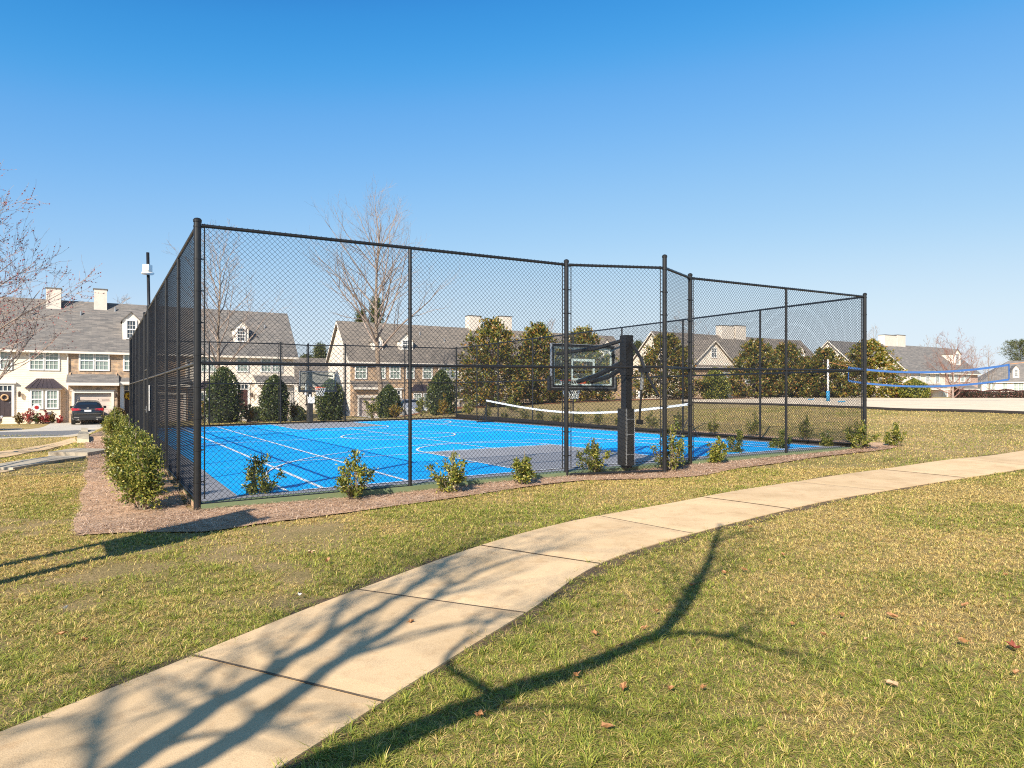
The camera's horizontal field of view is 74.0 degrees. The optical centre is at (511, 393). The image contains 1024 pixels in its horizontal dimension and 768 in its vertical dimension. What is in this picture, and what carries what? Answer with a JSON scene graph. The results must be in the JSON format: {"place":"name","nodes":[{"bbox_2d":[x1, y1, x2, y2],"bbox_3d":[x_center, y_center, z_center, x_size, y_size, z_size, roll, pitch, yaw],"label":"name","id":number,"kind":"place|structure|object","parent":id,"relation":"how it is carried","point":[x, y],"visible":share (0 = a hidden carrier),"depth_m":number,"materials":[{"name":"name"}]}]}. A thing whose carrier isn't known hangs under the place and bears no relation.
{"place":"outdoors","nodes":[
{"label":"outdoors","id":0,"kind":"place"},
{"bbox_2d":[0,437,76,457],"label":"sidewalk","id":1,"kind":"structure","parent":0,"point":[9,453],"depth_m":25.63,"materials":[{"name":"concrete"}]},
{"bbox_2d":[0,430,95,436],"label":"road","id":2,"kind":"structure","parent":0,"point":[42,433],"depth_m":37.20,"materials":[{"name":"grey asphalt"}]},
{"bbox_2d":[0,418,367,438],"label":"kerb","id":3,"kind":"structure","parent":2,"relation":"on","point":[71,435],"depth_m":34.32,"materials":[{"name":"concrete"}]},
{"bbox_2d":[7,422,128,430],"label":"driveway","id":4,"kind":"structure","parent":0,"point":[69,426],"depth_m":44.63,"materials":[{"name":"concrete"}]},
{"bbox_2d":[70,399,105,423],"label":"parked car","id":5,"kind":"object","parent":4,"relation":"on","point":[87,409],"visible":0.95,"depth_m":47.06,"materials":[{"name":"paint"}]},
{"bbox_2d":[0,397,1023,767],"bbox_3d":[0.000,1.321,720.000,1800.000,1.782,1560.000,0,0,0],"label":"ground","id":6,"kind":"structure","parent":0,"point":[120,569],"depth_m":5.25,"materials":[{"name":"green plant"}]},
{"bbox_2d":[20,408,35,423],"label":"foundation shrub","id":7,"kind":"object","parent":6,"relation":"on","point":[28,416],"visible":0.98,"depth_m":48.53,"materials":[{"name":"red plant"}]},
{"bbox_2d":[0,456,85,469],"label":"wall","id":8,"kind":"structure","parent":6,"relation":"on","point":[22,464],"depth_m":15.11,"materials":[{"name":"concrete"}]},
{"bbox_2d":[0,162,103,379],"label":"bare tree","id":9,"kind":"object","parent":6,"relation":"on","point":[25,325],"visible":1,"depth_m":22.02,"materials":[{"name":"brown plant"}]},
{"bbox_2d":[48,448,105,455],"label":"wall","id":10,"kind":"structure","parent":6,"relation":"on","point":[80,452],"depth_m":16.80,"materials":[{"name":"concrete"}]},
{"bbox_2d":[77,428,88,442],"bbox_3d":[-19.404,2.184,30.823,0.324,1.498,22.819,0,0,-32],"label":"stone steps","id":11,"kind":"structure","parent":6,"relation":"on","point":[83,436],"depth_m":22.70,"materials":[{"name":"beige stone"}]},
{"bbox_2d":[69,431,206,533],"bbox_3d":[-10.471,1.603,17.741,1.500,0.286,23.400,0,0,-31],"label":"mulch bed","id":12,"kind":"object","parent":6,"relation":"on","point":[96,436],"visible":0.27,"depth_m":9.57,"materials":[{"name":"brown wood"}]},
{"bbox_2d":[100,405,123,434],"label":"holly shrub","id":13,"kind":"object","parent":12,"relation":"on","point":[103,422],"visible":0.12,"depth_m":23.42,"materials":[{"name":"green plant"}]},
{"bbox_2d":[101,409,127,435],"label":"holly shrub","id":14,"kind":"object","parent":12,"relation":"on","point":[110,422],"visible":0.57,"depth_m":21.75,"materials":[{"name":"green plant"}]},
{"bbox_2d":[101,419,141,451],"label":"holly shrub","id":15,"kind":"object","parent":12,"relation":"on","point":[105,437],"visible":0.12,"depth_m":14.91,"materials":[{"name":"green plant"}]},
{"bbox_2d":[104,414,142,454],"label":"holly shrub","id":16,"kind":"object","parent":12,"relation":"on","point":[118,427],"visible":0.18,"depth_m":13.71,"materials":[{"name":"green plant"}]},
{"bbox_2d":[100,426,156,478],"bbox_3d":[-6.591,1.061,11.664,0.869,1.015,0.796,0,0,-43],"label":"holly shrub","id":17,"kind":"object","parent":12,"relation":"on","point":[119,443],"visible":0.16,"depth_m":11.57,"materials":[{"name":"green plant"}]},
{"bbox_2d":[104,433,161,497],"bbox_3d":[-5.511,1.078,9.904,0.735,1.016,0.804,0,0,-34],"label":"holly shrub","id":18,"kind":"object","parent":12,"relation":"on","point":[115,461],"visible":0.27,"depth_m":9.74,"materials":[{"name":"green plant"}]},
{"bbox_2d":[111,420,158,450],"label":"holly shrub","id":19,"kind":"object","parent":12,"relation":"on","point":[116,434],"visible":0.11,"depth_m":12.66,"materials":[{"name":"green plant"}]},
{"bbox_2d":[112,425,163,472],"bbox_3d":[-5.908,1.032,10.817,0.766,1.075,0.726,0,0,0],"label":"holly shrub","id":20,"kind":"object","parent":12,"relation":"on","point":[125,441],"visible":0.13,"depth_m":10.74,"materials":[{"name":"green plant"}]},
{"bbox_2d":[108,438,173,509],"bbox_3d":[-4.912,1.107,9.060,0.828,1.036,0.758,0,0,0],"label":"holly shrub","id":21,"kind":"object","parent":12,"relation":"on","point":[141,482],"visible":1,"depth_m":8.96,"materials":[{"name":"green plant"}]},
{"bbox_2d":[0,287,298,423],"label":"town house","id":22,"kind":"structure","parent":6,"relation":"on","point":[94,365],"depth_m":52.39,"materials":[{"name":"beige"}]},
{"bbox_2d":[0,352,11,369],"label":"window","id":23,"kind":"structure","parent":22,"relation":"in","point":[2,354],"depth_m":49.13,"materials":[{"name":"white paint"}]},
{"bbox_2d":[0,391,11,416],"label":"door","id":24,"kind":"structure","parent":22,"relation":"in","point":[5,406],"depth_m":49.17,"materials":[{"name":"brown wood"}]},
{"bbox_2d":[30,390,42,408],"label":"window","id":25,"kind":"structure","parent":22,"relation":"in","point":[36,396],"depth_m":49.50,"materials":[{"name":"white glass"}]},
{"bbox_2d":[29,353,44,369],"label":"window","id":26,"kind":"structure","parent":22,"relation":"in","point":[38,364],"depth_m":50.12,"materials":[{"name":"white glass"}]},
{"bbox_2d":[44,353,59,370],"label":"window","id":27,"kind":"structure","parent":22,"relation":"in","point":[52,362],"depth_m":50.63,"materials":[{"name":"white glass"}]},
{"bbox_2d":[45,390,58,408],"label":"window","id":28,"kind":"structure","parent":22,"relation":"in","point":[51,396],"depth_m":49.98,"materials":[{"name":"white glass"}]},
{"bbox_2d":[79,354,94,370],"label":"window","id":29,"kind":"structure","parent":22,"relation":"in","point":[86,361],"depth_m":51.69,"materials":[{"name":"white glass"}]},
{"bbox_2d":[70,390,114,422],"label":"garage door","id":30,"kind":"structure","parent":22,"relation":"in","point":[106,397],"depth_m":51.01,"materials":[{"name":"white"}]},
{"bbox_2d":[94,354,109,370],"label":"window","id":31,"kind":"structure","parent":22,"relation":"in","point":[102,361],"depth_m":52.20,"materials":[{"name":"white glass"}]},
{"bbox_2d":[123,355,128,370],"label":"window","id":32,"kind":"structure","parent":22,"relation":"in","point":[125,357],"depth_m":53.03,"materials":[{"name":"white glass"}]},
{"bbox_2d":[236,358,248,371],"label":"window","id":33,"kind":"structure","parent":22,"relation":"in","point":[245,359],"depth_m":57.55,"materials":[{"name":"white glass"}]},
{"bbox_2d":[201,366,245,422],"bbox_3d":[-15.456,0.053,36.532,2.404,3.103,2.497,0,0,0],"label":"clipped holly","id":34,"kind":"object","parent":6,"relation":"on","point":[229,395],"visible":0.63,"depth_m":35.98,"materials":[{"name":"green plant"}]},
{"bbox_2d":[163,218,287,373],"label":"bare tree","id":35,"kind":"object","parent":6,"relation":"on","point":[218,316],"visible":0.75,"depth_m":49.78,"materials":[{"name":"brown plant"}]},
{"bbox_2d":[242,404,257,421],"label":"flower shrub","id":36,"kind":"object","parent":6,"relation":"on","point":[250,416],"visible":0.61,"depth_m":37.52,"materials":[{"name":"green plant"}]},
{"bbox_2d":[241,453,286,494],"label":"holly shrub","id":37,"kind":"object","parent":6,"relation":"on","point":[255,473],"visible":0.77,"depth_m":9.88,"materials":[{"name":"green plant"}]},
{"bbox_2d":[257,374,290,421],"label":"clipped holly","id":38,"kind":"object","parent":6,"relation":"on","point":[267,406],"visible":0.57,"depth_m":36.05,"materials":[{"name":"green plant"}]},
{"bbox_2d":[294,358,327,409],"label":"town house","id":39,"kind":"structure","parent":6,"relation":"on","point":[311,368],"depth_m":90.49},
{"bbox_2d":[175,418,454,427],"bbox_3d":[-9.419,1.502,32.101,15.000,0.495,0.060,0,0,-31],"label":"court edging","id":40,"kind":"object","parent":6,"relation":"on","point":[322,422],"visible":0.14,"depth_m":32.18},
{"bbox_2d":[310,342,327,357],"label":"pine tree","id":41,"kind":"object","parent":6,"relation":"on","point":[323,353],"visible":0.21,"depth_m":99.59,"materials":[{"name":"green plant"}]},
{"bbox_2d":[313,378,346,420],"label":"clipped holly","id":42,"kind":"object","parent":6,"relation":"on","point":[332,405],"visible":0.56,"depth_m":36.51,"materials":[{"name":"green plant"}]},
{"bbox_2d":[363,398,379,418],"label":"green shrub","id":43,"kind":"object","parent":6,"relation":"on","point":[372,407],"visible":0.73,"depth_m":39.00,"materials":[{"name":"green plant"}]},
{"bbox_2d":[369,296,384,322],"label":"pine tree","id":44,"kind":"object","parent":6,"relation":"on","point":[372,318],"visible":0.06,"depth_m":91.76,"materials":[{"name":"green plant"}]},
{"bbox_2d":[294,177,470,392],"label":"bare tree","id":45,"kind":"object","parent":6,"relation":"on","point":[375,342],"visible":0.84,"depth_m":56.20,"materials":[{"name":"brown plant"}]},
{"bbox_2d":[376,384,402,417],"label":"clipped holly","id":46,"kind":"object","parent":6,"relation":"on","point":[384,399],"visible":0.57,"depth_m":41.60,"materials":[{"name":"green plant"}]},
{"bbox_2d":[247,403,533,422],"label":"mulch bed","id":47,"kind":"object","parent":6,"relation":"on","point":[428,410],"visible":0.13,"depth_m":49.69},
{"bbox_2d":[446,316,538,405],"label":"magnolia tree","id":48,"kind":"object","parent":47,"relation":"on","point":[488,331],"visible":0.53,"depth_m":49.13,"materials":[{"name":"green plant"}]},
{"bbox_2d":[400,398,426,414],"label":"parked car","id":49,"kind":"object","parent":6,"relation":"on","point":[413,405],"visible":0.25,"depth_m":59.58,"materials":[{"name":"silver metal"}]},
{"bbox_2d":[415,397,430,416],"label":"green shrub","id":50,"kind":"object","parent":6,"relation":"on","point":[421,406],"visible":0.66,"depth_m":39.61,"materials":[{"name":"green plant"}]},
{"bbox_2d":[424,369,458,414],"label":"clipped holly","id":51,"kind":"object","parent":6,"relation":"on","point":[433,390],"visible":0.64,"depth_m":41.56,"materials":[{"name":"green plant"}]},
{"bbox_2d":[325,315,634,415],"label":"town house","id":52,"kind":"structure","parent":6,"relation":"on","point":[338,336],"depth_m":70.03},
{"bbox_2d":[355,366,366,378],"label":"window","id":53,"kind":"structure","parent":52,"relation":"in","point":[364,369],"depth_m":66.71,"materials":[{"name":"white glass"}]},
{"bbox_2d":[357,395,377,415],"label":"garage door","id":54,"kind":"structure","parent":52,"relation":"in","point":[368,397],"depth_m":66.27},
{"bbox_2d":[389,367,400,378],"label":"window","id":55,"kind":"structure","parent":52,"relation":"in","point":[396,369],"depth_m":68.55,"materials":[{"name":"white glass"}]},
{"bbox_2d":[70,444,896,534],"bbox_3d":[2.496,1.417,12.154,17.336,0.255,1.465,0,0,-32],"label":"mulch bed","id":56,"kind":"object","parent":6,"relation":"on","point":[149,528],"visible":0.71,"depth_m":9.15,"materials":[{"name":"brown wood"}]},
{"bbox_2d":[332,449,378,499],"bbox_3d":[-2.278,1.200,9.802,0.570,0.813,0.765,0,0,0],"label":"holly shrub","id":57,"kind":"object","parent":56,"relation":"on","point":[345,480],"visible":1,"depth_m":9.73,"materials":[{"name":"green plant"}]},
{"bbox_2d":[425,449,467,493],"bbox_3d":[-0.996,1.205,10.359,0.683,0.761,0.635,0,0,0],"label":"holly shrub","id":58,"kind":"object","parent":56,"relation":"on","point":[455,474],"visible":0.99,"depth_m":10.28,"materials":[{"name":"green plant"}]},
{"bbox_2d":[510,451,536,483],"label":"holly shrub","id":59,"kind":"object","parent":56,"relation":"on","point":[522,468],"visible":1,"depth_m":10.96,"materials":[{"name":"green plant"}]},
{"bbox_2d":[575,437,612,471],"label":"holly shrub","id":60,"kind":"object","parent":56,"relation":"on","point":[595,455],"visible":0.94,"depth_m":12.29,"materials":[{"name":"green plant"}]},
{"bbox_2d":[650,418,689,470],"bbox_3d":[2.970,0.989,12.629,0.738,1.075,0.739,0,0,0],"label":"holly shrub","id":61,"kind":"object","parent":56,"relation":"on","point":[674,459],"visible":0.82,"depth_m":12.58,"materials":[{"name":"green plant"}]},
{"bbox_2d":[705,436,728,463],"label":"holly shrub","id":62,"kind":"object","parent":56,"relation":"on","point":[715,455],"visible":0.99,"depth_m":13.71,"materials":[{"name":"green plant"}]},
{"bbox_2d":[843,419,880,448],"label":"holly shrub","id":63,"kind":"object","parent":56,"relation":"on","point":[861,438],"visible":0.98,"depth_m":16.33,"materials":[{"name":"green plant"}]},
{"bbox_2d":[883,421,906,446],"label":"holly shrub","id":64,"kind":"object","parent":56,"relation":"on","point":[896,435],"visible":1,"depth_m":16.84,"materials":[{"name":"green plant"}]},
{"bbox_2d":[133,418,852,509],"bbox_3d":[-3.711,1.669,22.148,14.470,0.763,22.180,0,0,-31],"label":"court","id":65,"kind":"object","parent":6,"relation":"on","point":[300,433],"visible":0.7,"depth_m":15.83,"materials":[{"name":"blue paint"}]},
{"bbox_2d":[141,252,153,430],"bbox_3d":[-10.269,-1.142,19.170,0.340,5.677,0.335,0,0,0],"label":"camera pole","id":66,"kind":"object","parent":65,"relation":"on","point":[147,269],"visible":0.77,"depth_m":19.15,"materials":[{"name":"metal"}]},
{"bbox_2d":[298,370,336,422],"bbox_3d":[-9.255,0.150,30.853,2.526,2.460,1.584,0,0,34],"label":"basketball goal","id":67,"kind":"object","parent":65,"relation":"on","point":[310,415],"visible":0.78,"depth_m":31.41,"materials":[{"name":"grey metal"}]},
{"bbox_2d":[129,218,866,510],"bbox_3d":[-3.543,-0.440,22.414,15.104,4.221,23.698,0,0,-31],"label":"chain link fence","id":68,"kind":"object","parent":65,"relation":"on","point":[145,341],"visible":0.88,"depth_m":12.39,"materials":[{"name":"black metal"}]},
{"bbox_2d":[476,399,700,437],"bbox_3d":[2.014,0.761,25.261,0.950,1.045,13.026,0,0,-31],"label":"tennis net","id":69,"kind":"object","parent":65,"relation":"on","point":[593,413],"visible":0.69,"depth_m":24.36,"materials":[{"name":"white fabric tape"},{"name":"black netting"}]},
{"bbox_2d":[547,335,659,467],"bbox_3d":[1.988,0.150,13.398,2.526,2.460,1.584,0,0,34],"label":"basketball goal","id":70,"kind":"object","parent":65,"relation":"on","point":[627,447],"visible":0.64,"depth_m":12.62,"materials":[{"name":"grey metal"}]},
{"bbox_2d":[0,406,1023,489],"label":"lawn grass","id":71,"kind":"structure","parent":6,"relation":"on","point":[5,460],"depth_m":19.51,"materials":[{"name":"green plant"}]},
{"bbox_2d":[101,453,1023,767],"bbox_3d":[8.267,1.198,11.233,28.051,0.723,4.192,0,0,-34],"label":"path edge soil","id":72,"kind":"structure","parent":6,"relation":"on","point":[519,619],"depth_m":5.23,"materials":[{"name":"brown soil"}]},
{"bbox_2d":[526,398,745,403],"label":"mulch bed","id":73,"kind":"object","parent":6,"relation":"on","point":[618,400],"visible":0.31,"depth_m":54.45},
{"bbox_2d":[501,321,577,402],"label":"magnolia tree","id":74,"kind":"object","parent":73,"relation":"on","point":[532,335],"visible":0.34,"depth_m":51.19,"materials":[{"name":"green plant"}]},
{"bbox_2d":[544,323,620,400],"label":"magnolia tree","id":75,"kind":"object","parent":73,"relation":"on","point":[583,329],"visible":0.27,"depth_m":53.05,"materials":[{"name":"green plant"}]},
{"bbox_2d":[632,333,713,398],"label":"magnolia tree","id":76,"kind":"object","parent":73,"relation":"on","point":[656,373],"visible":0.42,"depth_m":56.08,"materials":[{"name":"green plant"}]},
{"bbox_2d":[698,367,731,398],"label":"clipped holly","id":77,"kind":"object","parent":73,"relation":"on","point":[713,385],"visible":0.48,"depth_m":56.32,"materials":[{"name":"green plant"}]},
{"bbox_2d":[722,338,790,397],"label":"magnolia tree","id":78,"kind":"object","parent":73,"relation":"on","point":[757,365],"visible":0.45,"depth_m":61.20,"materials":[{"name":"green plant"}]},
{"bbox_2d":[457,415,870,446],"bbox_3d":[2.944,1.335,26.293,0.070,0.500,22.500,0,0,-31],"label":"court edging","id":79,"kind":"object","parent":6,"relation":"on","point":[815,443],"visible":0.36,"depth_m":25.56,"materials":[{"name":"concrete"}]},
{"bbox_2d":[632,325,823,398],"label":"town house","id":80,"kind":"structure","parent":6,"relation":"on","point":[718,349],"depth_m":86.55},
{"bbox_2d":[721,429,746,452],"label":"holly shrub","id":81,"kind":"object","parent":6,"relation":"on","point":[733,444],"visible":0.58,"depth_m":15.42,"materials":[{"name":"green plant"}]},
{"bbox_2d":[766,429,790,448],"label":"holly shrub","id":82,"kind":"object","parent":6,"relation":"on","point":[780,441],"visible":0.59,"depth_m":16.33,"materials":[{"name":"green plant"}]},
{"bbox_2d":[680,430,888,446],"bbox_3d":[3.298,1.297,27.386,1.150,0.072,24.200,0,0,-31],"label":"mulch bed","id":83,"kind":"object","parent":6,"relation":"on","point":[874,443],"visible":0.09,"depth_m":19.12,"materials":[{"name":"brown wood"}]},
{"bbox_2d":[745,412,763,435],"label":"dark shrub","id":84,"kind":"object","parent":83,"relation":"on","point":[750,425],"visible":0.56,"depth_m":20.71,"materials":[{"name":"green plant"}]},
{"bbox_2d":[798,415,813,439],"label":"dark shrub","id":85,"kind":"object","parent":83,"relation":"on","point":[803,431],"visible":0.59,"depth_m":19.12,"materials":[{"name":"green plant"}]},
{"bbox_2d":[757,341,821,397],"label":"magnolia tree","id":86,"kind":"object","parent":6,"relation":"on","point":[793,361],"visible":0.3,"depth_m":61.82,"materials":[{"name":"green plant"}]},
{"bbox_2d":[819,430,833,445],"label":"holly shrub","id":87,"kind":"object","parent":6,"relation":"on","point":[829,443],"visible":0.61,"depth_m":16.86,"materials":[{"name":"green plant"}]},
{"bbox_2d":[798,347,855,397],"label":"magnolia tree","id":88,"kind":"object","parent":6,"relation":"on","point":[832,375],"visible":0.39,"depth_m":61.97,"materials":[{"name":"green plant"}]},
{"bbox_2d":[834,338,910,397],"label":"magnolia tree","id":89,"kind":"object","parent":6,"relation":"on","point":[878,348],"visible":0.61,"depth_m":60.95,"materials":[{"name":"green plant"}]},
{"bbox_2d":[814,334,981,396],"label":"town house","id":90,"kind":"structure","parent":6,"relation":"on","point":[913,358],"depth_m":102.42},
{"bbox_2d":[894,378,933,397],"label":"clipped holly","id":91,"kind":"object","parent":6,"relation":"on","point":[913,392],"visible":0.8,"depth_m":59.80,"materials":[{"name":"green plant"}]},
{"bbox_2d":[914,328,992,397],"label":"bare tree","id":92,"kind":"object","parent":6,"relation":"on","point":[953,367],"visible":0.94,"depth_m":59.96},
{"bbox_2d":[950,389,1023,397],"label":"clipped hedge","id":93,"kind":"object","parent":6,"relation":"on","point":[1004,393],"visible":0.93,"depth_m":61.62,"materials":[{"name":"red plant"}]},
{"bbox_2d":[978,345,1004,391],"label":"bare tree","id":94,"kind":"object","parent":6,"relation":"on","point":[988,355],"visible":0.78,"depth_m":120.06,"materials":[{"name":"grey plant"}]},
{"bbox_2d":[978,361,1023,391],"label":"town house","id":95,"kind":"structure","parent":6,"relation":"on","point":[1015,381],"depth_m":139.29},
{"bbox_2d":[998,339,1023,360],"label":"pine tree","id":96,"kind":"object","parent":6,"relation":"on","point":[1017,346],"visible":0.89,"depth_m":189.81,"materials":[{"name":"green plant"}]},
{"bbox_2d":[0,451,1023,767],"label":"path","id":97,"kind":"structure","parent":0,"point":[200,711],"depth_m":4.04,"materials":[{"name":"concrete"}]},
{"bbox_2d":[192,458,1020,700],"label":"path joints","id":98,"kind":"object","parent":97,"relation":"on","point":[422,598],"visible":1,"depth_m":3.93,"materials":[{"name":"concrete"}]},
{"bbox_2d":[0,0,1023,376],"label":"sky","id":99,"kind":"structure","parent":0,"point":[875,148],"materials":[{"name":"blue"}]},
{"bbox_2d":[681,398,1023,410],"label":"sand","id":100,"kind":"structure","parent":0,"point":[1010,404],"depth_m":37.16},
{"bbox_2d":[826,359,829,400],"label":"volleyball post","id":101,"kind":"object","parent":100,"relation":"on","point":[828,396],"visible":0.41,"depth_m":41.94,"materials":[{"name":"grey metal"}]},
{"bbox_2d":[829,362,1023,386],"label":"volleyball net","id":102,"kind":"object","parent":101,"relation":"attached to","point":[948,371],"visible":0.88,"depth_m":39.95,"materials":[{"name":"black netting"},{"name":"blue fabric tape"}]},
{"bbox_2d":[685,402,1023,413],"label":"sand edging","id":103,"kind":"object","parent":100,"relation":"on","point":[962,410],"visible":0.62,"depth_m":28.76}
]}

